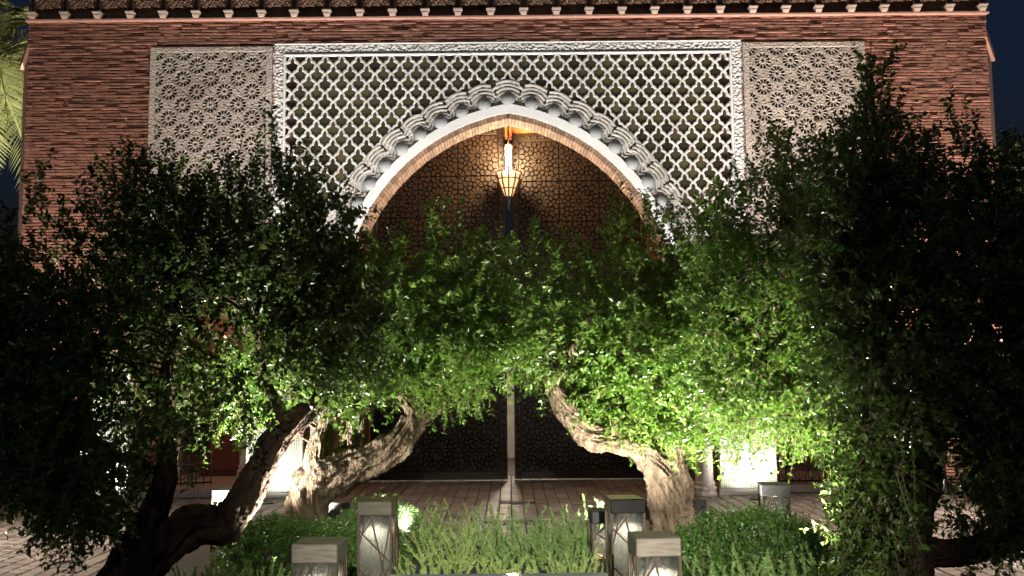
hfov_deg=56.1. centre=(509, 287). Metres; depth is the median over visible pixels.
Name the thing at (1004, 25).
sky
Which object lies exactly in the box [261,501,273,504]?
ground uplight
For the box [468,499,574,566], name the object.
rosemary bush
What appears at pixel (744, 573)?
rosemary bush
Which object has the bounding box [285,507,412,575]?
shrub
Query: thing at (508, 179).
hanging lantern
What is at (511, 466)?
ground
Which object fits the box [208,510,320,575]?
shrub
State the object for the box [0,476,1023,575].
pavement
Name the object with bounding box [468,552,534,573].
rosemary bush
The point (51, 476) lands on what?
gnarled tree
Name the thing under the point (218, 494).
lantern bollard
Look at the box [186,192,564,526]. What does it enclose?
gnarled tree
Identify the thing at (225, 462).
panelled door
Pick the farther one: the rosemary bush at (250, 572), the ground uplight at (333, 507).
the ground uplight at (333, 507)
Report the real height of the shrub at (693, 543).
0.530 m
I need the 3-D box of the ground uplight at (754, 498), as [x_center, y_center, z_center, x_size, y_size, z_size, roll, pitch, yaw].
[3.154,2.678,12.185,0.220,0.032,0.220,-1,-5,0]
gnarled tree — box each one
[0,100,415,575]
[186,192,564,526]
[475,177,745,533]
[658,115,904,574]
[764,38,1023,575]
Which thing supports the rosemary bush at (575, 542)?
on the planting bed
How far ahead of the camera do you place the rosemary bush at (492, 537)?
8.15 m
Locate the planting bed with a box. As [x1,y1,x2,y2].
[165,545,882,575]
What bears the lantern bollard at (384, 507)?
on the pavement
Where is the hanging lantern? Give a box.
[495,125,521,208]
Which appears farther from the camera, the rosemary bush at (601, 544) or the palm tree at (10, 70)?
the palm tree at (10, 70)
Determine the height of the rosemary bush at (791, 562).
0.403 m
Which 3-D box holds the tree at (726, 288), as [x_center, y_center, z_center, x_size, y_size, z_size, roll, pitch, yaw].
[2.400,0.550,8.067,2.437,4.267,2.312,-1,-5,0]
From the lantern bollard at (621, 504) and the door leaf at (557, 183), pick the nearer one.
the lantern bollard at (621, 504)
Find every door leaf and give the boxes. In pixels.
[370,127,507,479]
[512,134,651,478]
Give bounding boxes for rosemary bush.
[171,558,235,575]
[202,560,284,575]
[239,556,332,575]
[368,497,466,559]
[381,551,501,575]
[399,519,515,573]
[416,498,510,548]
[436,506,539,560]
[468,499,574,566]
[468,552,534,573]
[479,516,580,569]
[511,548,605,572]
[522,504,627,566]
[535,493,635,554]
[652,546,818,575]
[691,545,820,575]
[721,541,868,575]
[807,553,884,575]
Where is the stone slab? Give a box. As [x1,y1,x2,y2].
[390,573,607,575]
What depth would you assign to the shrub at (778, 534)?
7.20 m
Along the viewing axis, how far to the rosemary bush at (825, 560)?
6.72 m
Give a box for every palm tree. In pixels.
[0,0,31,198]
[996,140,1023,215]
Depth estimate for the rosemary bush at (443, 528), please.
8.86 m
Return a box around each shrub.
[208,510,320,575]
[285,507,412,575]
[334,489,426,555]
[651,515,744,575]
[668,502,841,575]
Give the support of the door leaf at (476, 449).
in the gatehouse
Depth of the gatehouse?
13.31 m
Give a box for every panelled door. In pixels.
[201,303,241,475]
[780,306,828,470]
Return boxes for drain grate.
[491,520,538,524]
[507,502,534,503]
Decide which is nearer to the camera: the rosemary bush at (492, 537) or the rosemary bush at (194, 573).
the rosemary bush at (194, 573)
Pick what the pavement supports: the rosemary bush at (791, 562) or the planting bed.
the planting bed
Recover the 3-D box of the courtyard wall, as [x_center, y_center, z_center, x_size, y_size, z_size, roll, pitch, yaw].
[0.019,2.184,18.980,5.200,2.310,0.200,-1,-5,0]
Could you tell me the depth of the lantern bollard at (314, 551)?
5.12 m
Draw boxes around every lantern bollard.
[210,486,231,551]
[291,537,347,575]
[357,497,397,575]
[588,507,623,566]
[604,495,646,575]
[627,531,681,575]
[758,482,790,520]
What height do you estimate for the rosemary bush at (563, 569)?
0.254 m
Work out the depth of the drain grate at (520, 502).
12.04 m
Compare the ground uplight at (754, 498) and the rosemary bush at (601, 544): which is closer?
the rosemary bush at (601, 544)
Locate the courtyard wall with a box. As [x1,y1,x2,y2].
[507,363,514,457]
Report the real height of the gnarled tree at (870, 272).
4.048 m
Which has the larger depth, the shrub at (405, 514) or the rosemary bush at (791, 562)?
the shrub at (405, 514)
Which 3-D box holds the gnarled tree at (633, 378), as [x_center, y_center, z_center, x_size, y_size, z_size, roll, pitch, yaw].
[0.994,0.697,9.259,2.689,3.595,2.498,-1,-5,0]
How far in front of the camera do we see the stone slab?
6.41 m
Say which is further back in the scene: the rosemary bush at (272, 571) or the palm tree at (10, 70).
the palm tree at (10, 70)
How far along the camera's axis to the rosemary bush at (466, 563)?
7.69 m
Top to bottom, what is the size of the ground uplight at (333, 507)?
0.215 m
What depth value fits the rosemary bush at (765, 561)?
6.54 m
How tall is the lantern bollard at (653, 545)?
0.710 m
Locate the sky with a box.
[0,0,1023,355]
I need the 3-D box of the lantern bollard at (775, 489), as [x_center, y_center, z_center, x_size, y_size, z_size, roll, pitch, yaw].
[2.360,2.053,8.547,0.251,0.620,0.251,-1,-5,8]
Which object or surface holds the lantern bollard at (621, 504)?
on the pavement
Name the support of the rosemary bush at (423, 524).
on the planting bed
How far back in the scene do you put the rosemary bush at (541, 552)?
7.79 m
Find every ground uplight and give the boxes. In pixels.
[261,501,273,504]
[328,503,349,520]
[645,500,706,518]
[749,497,766,499]
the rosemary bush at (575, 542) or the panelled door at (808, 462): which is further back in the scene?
the panelled door at (808, 462)
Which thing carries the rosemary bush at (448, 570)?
on the planting bed
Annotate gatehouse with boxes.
[15,0,1002,500]
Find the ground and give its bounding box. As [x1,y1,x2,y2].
[4,458,514,475]
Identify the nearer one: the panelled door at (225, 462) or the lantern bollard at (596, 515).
the lantern bollard at (596, 515)
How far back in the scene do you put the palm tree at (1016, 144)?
15.48 m
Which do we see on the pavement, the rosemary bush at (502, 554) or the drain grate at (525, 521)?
the drain grate at (525, 521)

